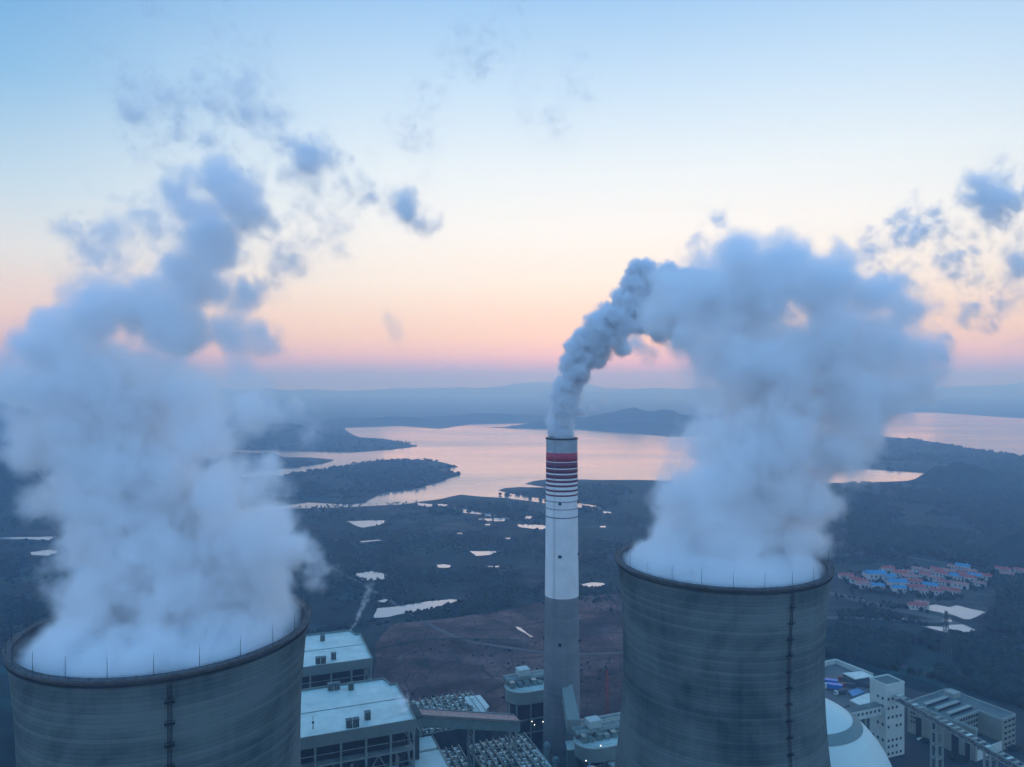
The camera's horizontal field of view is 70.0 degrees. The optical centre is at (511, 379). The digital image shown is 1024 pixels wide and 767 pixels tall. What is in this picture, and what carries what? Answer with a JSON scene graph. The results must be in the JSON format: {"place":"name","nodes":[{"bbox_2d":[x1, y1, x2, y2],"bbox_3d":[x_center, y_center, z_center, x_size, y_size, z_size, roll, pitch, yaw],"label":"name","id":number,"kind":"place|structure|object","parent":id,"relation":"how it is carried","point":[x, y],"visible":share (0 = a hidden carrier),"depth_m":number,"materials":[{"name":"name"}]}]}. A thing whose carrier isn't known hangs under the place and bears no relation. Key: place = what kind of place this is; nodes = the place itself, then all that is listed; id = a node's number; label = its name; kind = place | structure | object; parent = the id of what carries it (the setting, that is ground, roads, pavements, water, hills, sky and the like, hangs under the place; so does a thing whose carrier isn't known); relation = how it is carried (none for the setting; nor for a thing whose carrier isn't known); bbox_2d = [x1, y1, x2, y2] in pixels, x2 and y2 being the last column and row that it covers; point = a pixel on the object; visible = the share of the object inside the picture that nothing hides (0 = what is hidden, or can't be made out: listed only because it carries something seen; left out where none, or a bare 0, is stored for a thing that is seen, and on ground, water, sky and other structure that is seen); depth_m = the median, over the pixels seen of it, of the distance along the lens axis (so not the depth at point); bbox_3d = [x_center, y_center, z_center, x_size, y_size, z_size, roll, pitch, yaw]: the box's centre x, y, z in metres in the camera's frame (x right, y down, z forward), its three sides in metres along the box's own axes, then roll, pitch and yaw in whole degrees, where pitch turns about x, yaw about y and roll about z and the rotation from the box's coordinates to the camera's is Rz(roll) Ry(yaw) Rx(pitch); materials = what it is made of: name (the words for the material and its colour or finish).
{"place":"outdoors","nodes":[
{"label":"outdoors","id":0,"kind":"place"},
{"bbox_2d":[0,536,55,539],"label":"pond water","id":1,"kind":"structure","parent":0,"point":[40,538],"depth_m":1131.79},
{"bbox_2d":[0,447,69,510],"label":"hill","id":2,"kind":"structure","parent":0,"point":[24,485],"depth_m":1493.08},
{"bbox_2d":[0,402,74,444],"bbox_3d":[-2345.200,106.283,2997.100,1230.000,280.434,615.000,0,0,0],"label":"hill","id":3,"kind":"structure","parent":0,"point":[19,424],"depth_m":2942.44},
{"bbox_2d":[28,550,58,555],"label":"pond water","id":4,"kind":"structure","parent":0,"point":[46,552],"depth_m":1039.93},
{"bbox_2d":[59,396,256,439],"bbox_3d":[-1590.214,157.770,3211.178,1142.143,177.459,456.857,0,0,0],"label":"hill","id":5,"kind":"structure","parent":0,"point":[138,417],"depth_m":3103.09,"materials":[{"name":"blue"}]},
{"bbox_2d":[0,383,340,397],"bbox_3d":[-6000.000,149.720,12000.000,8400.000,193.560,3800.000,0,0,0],"label":"mountain","id":6,"kind":"structure","parent":0,"point":[129,390],"depth_m":11202.38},
{"bbox_2d":[15,452,332,477],"bbox_3d":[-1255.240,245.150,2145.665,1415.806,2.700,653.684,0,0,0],"label":"land","id":7,"kind":"structure","parent":0,"point":[241,454],"depth_m":2186.74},
{"bbox_2d":[0,424,416,451],"bbox_3d":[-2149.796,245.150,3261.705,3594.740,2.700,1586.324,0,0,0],"label":"land","id":8,"kind":"structure","parent":0,"point":[241,446],"depth_m":2720.91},
{"bbox_2d":[0,424,1023,504],"bbox_3d":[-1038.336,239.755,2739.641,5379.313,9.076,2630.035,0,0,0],"label":"shore trees","id":9,"kind":"object","parent":8,"relation":"on","point":[146,493],"visible":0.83,"depth_m":1970.62,"materials":[{"name":"green plant"}]},
{"bbox_2d":[59,460,460,506],"bbox_3d":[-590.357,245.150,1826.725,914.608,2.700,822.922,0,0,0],"label":"land","id":10,"kind":"structure","parent":0,"point":[332,482],"depth_m":1612.84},
{"bbox_2d":[156,422,384,442],"bbox_3d":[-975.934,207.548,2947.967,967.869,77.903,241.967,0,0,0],"label":"hill","id":11,"kind":"structure","parent":0,"point":[285,432],"depth_m":2897.18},
{"bbox_2d":[302,629,372,688],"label":"boiler house","id":12,"kind":"structure","parent":0,"point":[353,661],"depth_m":425.17,"materials":[{"name":"metal"}]},
{"bbox_2d":[300,677,415,766],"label":"boiler house","id":13,"kind":"structure","parent":0,"point":[328,738],"depth_m":346.54,"materials":[{"name":"metal"}]},
{"bbox_2d":[345,717,352,728],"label":"roof vent","id":14,"kind":"object","parent":13,"relation":"on","point":[349,722],"visible":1,"depth_m":339.55,"materials":[{"name":"metal"}]},
{"bbox_2d":[364,710,370,720],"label":"roof vent","id":15,"kind":"object","parent":13,"relation":"on","point":[367,714],"visible":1,"depth_m":347.75,"materials":[{"name":"metal"}]},
{"bbox_2d":[348,520,384,527],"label":"pond water","id":16,"kind":"structure","parent":0,"point":[362,524],"depth_m":1250.09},
{"bbox_2d":[356,571,386,579],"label":"pond water","id":17,"kind":"structure","parent":0,"point":[371,574],"depth_m":917.59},
{"bbox_2d":[292,416,473,424],"bbox_3d":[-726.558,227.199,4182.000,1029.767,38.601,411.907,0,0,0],"label":"hill","id":18,"kind":"structure","parent":0,"point":[392,420],"depth_m":4101.06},
{"bbox_2d":[374,599,456,617],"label":"pond water","id":19,"kind":"structure","parent":0,"point":[387,612],"depth_m":785.07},
{"bbox_2d":[371,638,519,650],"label":"field ditch","id":20,"kind":"object","parent":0,"point":[444,638],"visible":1,"depth_m":691.56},
{"bbox_2d":[418,503,494,515],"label":"pond water","id":21,"kind":"structure","parent":0,"point":[444,505],"depth_m":1385.24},
{"bbox_2d":[323,387,612,396],"bbox_3d":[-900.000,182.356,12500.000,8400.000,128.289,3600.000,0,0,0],"label":"mountain","id":22,"kind":"structure","parent":0,"point":[462,392],"depth_m":11658.38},
{"bbox_2d":[320,560,622,654],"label":"field track","id":23,"kind":"structure","parent":0,"point":[444,631],"depth_m":689.05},
{"bbox_2d":[469,551,498,555],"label":"pond water","id":24,"kind":"structure","parent":0,"point":[479,553],"depth_m":1039.93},
{"bbox_2d":[372,593,622,718],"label":"brown fields","id":25,"kind":"structure","parent":0,"point":[450,669],"depth_m":654.44,"materials":[{"name":"soil"}]},
{"bbox_2d":[381,605,618,698],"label":"scrub","id":26,"kind":"object","parent":25,"relation":"on","point":[430,649],"visible":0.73,"depth_m":650.20,"materials":[{"name":"green plant"}]},
{"bbox_2d":[417,413,578,422],"bbox_3d":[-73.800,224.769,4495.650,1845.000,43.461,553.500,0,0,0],"label":"hill","id":27,"kind":"structure","parent":0,"point":[500,418],"depth_m":4377.16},
{"bbox_2d":[0,396,1023,766],"bbox_3d":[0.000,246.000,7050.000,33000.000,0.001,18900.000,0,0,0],"label":"ground","id":28,"kind":"structure","parent":0,"point":[100,548],"depth_m":1202.85,"materials":[{"name":"plant"}]},
{"bbox_2d":[0,502,61,641],"bbox_3d":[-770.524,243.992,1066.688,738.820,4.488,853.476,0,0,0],"label":"scrub","id":29,"kind":"object","parent":28,"relation":"on","point":[21,606],"visible":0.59,"depth_m":814.30,"materials":[{"name":"green plant"}]},
{"bbox_2d":[489,518,496,545],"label":"transmission pylon","id":30,"kind":"object","parent":28,"relation":"on","point":[493,529],"visible":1,"depth_m":1089.18,"materials":[{"name":"metal"}]},
{"bbox_2d":[428,482,632,518],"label":"shore trees","id":31,"kind":"object","parent":28,"relation":"on","point":[486,506],"visible":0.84,"depth_m":1417.56,"materials":[{"name":"green plant"}]},
{"bbox_2d":[239,500,900,631],"bbox_3d":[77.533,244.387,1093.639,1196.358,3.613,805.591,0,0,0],"label":"scrub","id":32,"kind":"object","parent":28,"relation":"on","point":[465,610],"visible":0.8,"depth_m":990.16,"materials":[{"name":"green plant"}]},
{"bbox_2d":[605,669,608,714],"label":"steel mast","id":33,"kind":"object","parent":28,"relation":"on","point":[607,694],"visible":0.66,"depth_m":507.45,"materials":[{"name":"red metal"}]},
{"bbox_2d":[837,572,854,578],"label":"village house","id":34,"kind":"structure","parent":28,"relation":"on","point":[841,575],"depth_m":904.52,"materials":[{"name":"red tile"}]},
{"bbox_2d":[856,580,872,588],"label":"village house","id":35,"kind":"structure","parent":28,"relation":"on","point":[861,583],"depth_m":861.05,"materials":[{"name":"tile"}]},
{"bbox_2d":[863,569,887,580],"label":"village house","id":36,"kind":"structure","parent":28,"relation":"on","point":[873,574],"depth_m":893.08,"materials":[{"name":"blue metal"}]},
{"bbox_2d":[834,592,928,625],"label":"roadside trees","id":37,"kind":"object","parent":28,"relation":"on","point":[864,610],"visible":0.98,"depth_m":766.47,"materials":[{"name":"green plant"}]},
{"bbox_2d":[881,565,895,571],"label":"village house","id":38,"kind":"structure","parent":28,"relation":"on","point":[888,568],"depth_m":927.60,"materials":[{"name":"red tile"}]},
{"bbox_2d":[886,577,908,588],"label":"village house","id":39,"kind":"structure","parent":28,"relation":"on","point":[892,581],"depth_m":859.25,"materials":[{"name":"blue tile"}]},
{"bbox_2d":[891,584,906,593],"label":"village house","id":40,"kind":"structure","parent":28,"relation":"on","point":[896,588],"depth_m":844.19,"materials":[{"name":"blue tile"}]},
{"bbox_2d":[891,569,908,577],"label":"village house","id":41,"kind":"structure","parent":28,"relation":"on","point":[897,573],"depth_m":904.24,"materials":[{"name":"red tile"}]},
{"bbox_2d":[900,577,922,583],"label":"village house","id":42,"kind":"structure","parent":28,"relation":"on","point":[913,581],"depth_m":872.75,"materials":[{"name":"red tile"}]},
{"bbox_2d":[908,583,924,590],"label":"village house","id":43,"kind":"structure","parent":28,"relation":"on","point":[912,586],"depth_m":852.87,"materials":[{"name":"red tile"}]},
{"bbox_2d":[906,601,927,610],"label":"village house","id":44,"kind":"structure","parent":28,"relation":"on","point":[914,605],"depth_m":781.34,"materials":[{"name":"red tile"}]},
{"bbox_2d":[825,622,1023,708],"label":"forest","id":45,"kind":"object","parent":28,"relation":"on","point":[992,664],"visible":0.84,"depth_m":639.72,"materials":[{"name":"green plant"}]},
{"bbox_2d":[836,542,1023,635],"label":"forest","id":46,"kind":"object","parent":28,"relation":"on","point":[1004,614],"visible":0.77,"depth_m":882.07,"materials":[{"name":"green plant"}]},
{"bbox_2d":[922,581,937,589],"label":"village house","id":47,"kind":"structure","parent":28,"relation":"on","point":[928,585],"depth_m":856.63,"materials":[{"name":"blue tile"}]},
{"bbox_2d":[842,562,1023,600],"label":"village trees","id":48,"kind":"object","parent":28,"relation":"on","point":[945,595],"visible":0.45,"depth_m":863.09,"materials":[{"name":"green plant"}]},
{"bbox_2d":[844,481,1023,547],"bbox_3d":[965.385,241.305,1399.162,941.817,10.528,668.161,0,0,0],"label":"forest","id":49,"kind":"object","parent":28,"relation":"on","point":[867,525],"visible":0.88,"depth_m":1321.16,"materials":[{"name":"green plant"}]},
{"bbox_2d":[929,587,942,595],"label":"village house","id":50,"kind":"structure","parent":28,"relation":"on","point":[936,591],"depth_m":832.76,"materials":[{"name":"red tile"}]},
{"bbox_2d":[934,569,949,579],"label":"village house","id":51,"kind":"structure","parent":28,"relation":"on","point":[941,573],"depth_m":904.48,"materials":[{"name":"red tile"}]},
{"bbox_2d":[937,579,950,586],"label":"village house","id":52,"kind":"structure","parent":28,"relation":"on","point":[942,582],"depth_m":876.00,"materials":[{"name":"red tile"}]},
{"bbox_2d":[939,611,952,664],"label":"transmission pylon","id":53,"kind":"object","parent":28,"relation":"on","point":[945,619],"visible":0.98,"depth_m":632.63,"materials":[{"name":"metal"}]},
{"bbox_2d":[941,587,960,594],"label":"village house","id":54,"kind":"structure","parent":28,"relation":"on","point":[953,591],"depth_m":836.76,"materials":[{"name":"red tile"}]},
{"bbox_2d":[947,572,961,580],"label":"village house","id":55,"kind":"structure","parent":28,"relation":"on","point":[956,576],"depth_m":896.03,"materials":[{"name":"blue tile"}]},
{"bbox_2d":[950,580,968,589],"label":"village house","id":56,"kind":"structure","parent":28,"relation":"on","point":[957,584],"depth_m":861.58,"materials":[{"name":"tile"}]},
{"bbox_2d":[955,563,970,570],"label":"village house","id":57,"kind":"structure","parent":28,"relation":"on","point":[961,566],"depth_m":943.08,"materials":[{"name":"blue metal"}]},
{"bbox_2d":[959,573,976,582],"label":"village house","id":58,"kind":"structure","parent":28,"relation":"on","point":[972,577],"depth_m":886.36,"materials":[{"name":"red tile"}]},
{"bbox_2d":[977,572,992,580],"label":"village house","id":59,"kind":"structure","parent":28,"relation":"on","point":[985,576],"depth_m":895.00,"materials":[{"name":"red tile"}]},
{"bbox_2d":[0,0,1023,390],"label":"sky","id":60,"kind":"structure","parent":0,"point":[331,195],"materials":[{"name":"blue"}]},
{"bbox_2d":[6,413,1023,511],"bbox_3d":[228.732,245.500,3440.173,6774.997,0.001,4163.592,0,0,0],"label":"lake water","id":61,"kind":"structure","parent":0,"point":[487,460],"depth_m":2475.34,"materials":[{"name":"liquid"}]},
{"bbox_2d":[518,524,545,528],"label":"pond water","id":62,"kind":"structure","parent":0,"point":[533,526],"depth_m":1224.49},
{"bbox_2d":[485,382,635,391],"bbox_3d":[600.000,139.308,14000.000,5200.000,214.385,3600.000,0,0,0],"label":"mountain","id":63,"kind":"structure","parent":0,"point":[558,386],"depth_m":13484.36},
{"bbox_2d":[582,582,603,586],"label":"pond water","id":64,"kind":"structure","parent":0,"point":[593,584],"depth_m":877.20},
{"bbox_2d":[490,407,807,429],"bbox_3d":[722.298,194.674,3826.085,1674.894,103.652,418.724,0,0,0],"label":"hill","id":65,"kind":"structure","parent":0,"point":[634,418],"depth_m":3730.58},
{"bbox_2d":[491,388,827,397],"bbox_3d":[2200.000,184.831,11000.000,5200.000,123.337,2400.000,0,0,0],"label":"mountain","id":66,"kind":"structure","parent":0,"point":[664,393],"depth_m":10453.90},
{"bbox_2d":[698,411,830,423],"bbox_3d":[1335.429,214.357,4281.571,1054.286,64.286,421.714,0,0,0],"label":"hill","id":67,"kind":"structure","parent":0,"point":[764,417],"depth_m":4202.57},
{"bbox_2d":[700,384,924,395],"bbox_3d":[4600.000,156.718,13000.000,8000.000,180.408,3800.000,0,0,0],"label":"mountain","id":68,"kind":"structure","parent":0,"point":[800,390],"depth_m":12282.77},
{"bbox_2d":[825,664,869,706],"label":"truck yard ground","id":69,"kind":"structure","parent":0,"point":[835,671],"depth_m":581.01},
{"bbox_2d":[825,682,842,689],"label":"parked truck","id":70,"kind":"object","parent":69,"relation":"on","point":[830,685],"visible":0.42,"depth_m":576.53,"materials":[{"name":"blue metal"}]},
{"bbox_2d":[834,688,846,695],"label":"parked truck","id":71,"kind":"object","parent":69,"relation":"on","point":[840,691],"visible":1,"depth_m":568.98,"materials":[{"name":"metal"}]},
{"bbox_2d":[841,682,855,687],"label":"parked truck","id":72,"kind":"object","parent":69,"relation":"on","point":[849,684],"visible":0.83,"depth_m":581.57,"materials":[{"name":"red paint"}]},
{"bbox_2d":[825,659,872,675],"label":"yard wall","id":73,"kind":"structure","parent":69,"relation":"on","point":[842,664],"depth_m":623.10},
{"bbox_2d":[848,688,863,698],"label":"container stack","id":74,"kind":"object","parent":69,"relation":"on","point":[855,693],"visible":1,"depth_m":568.43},
{"bbox_2d":[843,671,872,686],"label":"canopy","id":75,"kind":"object","parent":69,"relation":"on","point":[857,677],"visible":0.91,"depth_m":589.24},
{"bbox_2d":[825,698,891,766],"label":"storage dome","id":76,"kind":"structure","parent":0,"point":[853,741],"depth_m":394.35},
{"bbox_2d":[827,616,942,622],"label":"dirt track","id":77,"kind":"structure","parent":0,"point":[856,617],"depth_m":749.92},
{"bbox_2d":[862,470,916,475],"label":"pond water","id":78,"kind":"structure","parent":0,"point":[877,472],"depth_m":1918.59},
{"bbox_2d":[829,592,1005,636],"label":"dirt road","id":79,"kind":"structure","parent":0,"point":[922,614],"depth_m":775.68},
{"bbox_2d":[829,553,1013,569],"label":"country road","id":80,"kind":"structure","parent":0,"point":[907,556],"depth_m":1006.20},
{"bbox_2d":[840,433,1022,472],"bbox_3d":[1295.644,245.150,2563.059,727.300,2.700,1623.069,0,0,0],"label":"land","id":81,"kind":"structure","parent":0,"point":[920,466],"depth_m":2360.52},
{"bbox_2d":[844,687,1023,766],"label":"coal yard ground","id":82,"kind":"structure","parent":0,"point":[916,753],"depth_m":482.97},
{"bbox_2d":[850,693,869,718],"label":"shed","id":83,"kind":"structure","parent":82,"relation":"on","point":[862,699],"depth_m":540.55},
{"bbox_2d":[845,702,882,726],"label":"gallery","id":84,"kind":"object","parent":82,"relation":"on","point":[866,711],"depth_m":472.75,"materials":[{"name":"concrete"}]},
{"bbox_2d":[869,674,904,757],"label":"transfer tower","id":85,"kind":"structure","parent":82,"relation":"on","point":[887,728],"depth_m":477.13,"materials":[{"name":"concrete"}]},
{"bbox_2d":[947,752,968,763],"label":"bush","id":86,"kind":"object","parent":82,"relation":"on","point":[961,759],"visible":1,"depth_m":470.42,"materials":[{"name":"green plant"}]},
{"bbox_2d":[895,694,1023,766],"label":"truss conveyor","id":87,"kind":"object","parent":82,"relation":"on","point":[990,752],"visible":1,"depth_m":441.42,"materials":[{"name":"metal"}]},
{"bbox_2d":[908,688,1015,761],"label":"workshop building","id":88,"kind":"structure","parent":82,"relation":"on","point":[993,725],"depth_m":492.89,"materials":[{"name":"concrete"},{"name":"dark roofing felt"},{"name":"glass"}]},
{"bbox_2d":[916,717,920,736],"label":"door","id":89,"kind":"structure","parent":88,"relation":"in","point":[918,720],"depth_m":502.79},
{"bbox_2d":[951,734,958,753],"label":"door","id":90,"kind":"structure","parent":88,"relation":"in","point":[954,739],"depth_m":481.06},
{"bbox_2d":[965,742,969,758],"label":"door","id":91,"kind":"structure","parent":88,"relation":"in","point":[967,746],"depth_m":473.71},
{"bbox_2d":[1006,744,1021,750],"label":"bush","id":92,"kind":"object","parent":82,"relation":"on","point":[1013,747],"visible":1,"depth_m":483.53,"materials":[{"name":"green plant"}]},
{"bbox_2d":[874,382,1023,396],"bbox_3d":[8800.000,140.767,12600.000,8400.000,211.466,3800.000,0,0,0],"label":"mountain","id":93,"kind":"structure","parent":0,"point":[1013,390],"depth_m":11811.76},
{"bbox_2d":[924,624,973,631],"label":"pond water","id":94,"kind":"structure","parent":0,"point":[962,627],"depth_m":724.80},
{"bbox_2d":[901,461,1007,489],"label":"hill","id":95,"kind":"structure","parent":0,"point":[961,474],"depth_m":1691.29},
{"bbox_2d":[927,605,984,618],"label":"pond water","id":96,"kind":"structure","parent":0,"point":[962,612],"depth_m":778.25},
{"bbox_2d":[956,526,1023,568],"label":"hill","id":97,"kind":"structure","parent":0,"point":[1008,548],"depth_m":1009.00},
{"bbox_2d":[1000,473,1023,491],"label":"hill","id":98,"kind":"structure","parent":0,"point":[1016,481],"depth_m":1642.18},
{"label":"plant yard ground","id":99,"kind":"structure","parent":0,"visible":0},
{"bbox_2d":[1,575,311,766],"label":"cooling tower","id":100,"kind":"structure","parent":99,"relation":"on","point":[205,676],"depth_m":209.21,"materials":[{"name":"concrete"}]},
{"bbox_2d":[405,703,422,759],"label":"transfer house","id":101,"kind":"structure","parent":99,"relation":"on","point":[418,716],"depth_m":374.06,"materials":[{"name":"metal"}]},
{"bbox_2d":[405,735,449,766],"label":"bunker bay","id":102,"kind":"object","parent":99,"relation":"on","point":[430,755],"visible":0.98,"depth_m":365.60,"materials":[{"name":"metal"}]},
{"bbox_2d":[407,690,492,761],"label":"electrostatic precipitator","id":103,"kind":"object","parent":99,"relation":"on","point":[447,738],"visible":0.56,"depth_m":455.28,"materials":[{"name":"paint"}]},
{"bbox_2d":[438,744,471,766],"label":"electrostatic precipitator","id":104,"kind":"object","parent":99,"relation":"on","point":[454,757],"visible":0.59,"depth_m":421.27,"materials":[{"name":"paint"}]},
{"bbox_2d":[418,707,521,766],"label":"conveyor gallery","id":105,"kind":"object","parent":99,"relation":"on","point":[467,720],"visible":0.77,"depth_m":409.23,"materials":[{"name":"paint"}]},
{"bbox_2d":[465,695,488,711],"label":"equipment building","id":106,"kind":"structure","parent":99,"relation":"on","point":[478,705],"depth_m":481.31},
{"bbox_2d":[469,732,551,766],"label":"electrostatic precipitator","id":107,"kind":"object","parent":99,"relation":"on","point":[499,753],"visible":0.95,"depth_m":417.28,"materials":[{"name":"paint"}]},
{"bbox_2d":[502,665,543,743],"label":"absorber building","id":108,"kind":"structure","parent":99,"relation":"on","point":[524,691],"depth_m":492.16,"materials":[{"name":"paint"}]},
{"bbox_2d":[543,741,550,763],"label":"process tank","id":109,"kind":"object","parent":99,"relation":"on","point":[547,750],"visible":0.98,"depth_m":460.29,"materials":[{"name":"metal"}]},
{"bbox_2d":[552,756,559,766],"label":"process tank","id":110,"kind":"object","parent":99,"relation":"on","point":[555,760],"visible":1,"depth_m":448.45,"materials":[{"name":"metal"}]},
{"bbox_2d":[543,436,580,766],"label":"chimney","id":111,"kind":"object","parent":99,"relation":"on","point":[561,715],"visible":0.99,"depth_m":460.45,"materials":[{"name":"concrete"}]},
{"bbox_2d":[565,740,614,766],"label":"equipment building","id":112,"kind":"structure","parent":99,"relation":"on","point":[570,757],"depth_m":447.29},
{"bbox_2d":[570,715,619,766],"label":"absorber building","id":113,"kind":"structure","parent":99,"relation":"on","point":[593,734],"depth_m":436.16,"materials":[{"name":"paint"}]},
{"bbox_2d":[580,712,620,724],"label":"duct row","id":114,"kind":"object","parent":99,"relation":"on","point":[607,717],"visible":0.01,"depth_m":471.74,"materials":[{"name":"metal"}]},
{"bbox_2d":[614,534,834,766],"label":"cooling tower","id":115,"kind":"structure","parent":99,"relation":"on","point":[724,639],"depth_m":267.46,"materials":[{"name":"concrete"}]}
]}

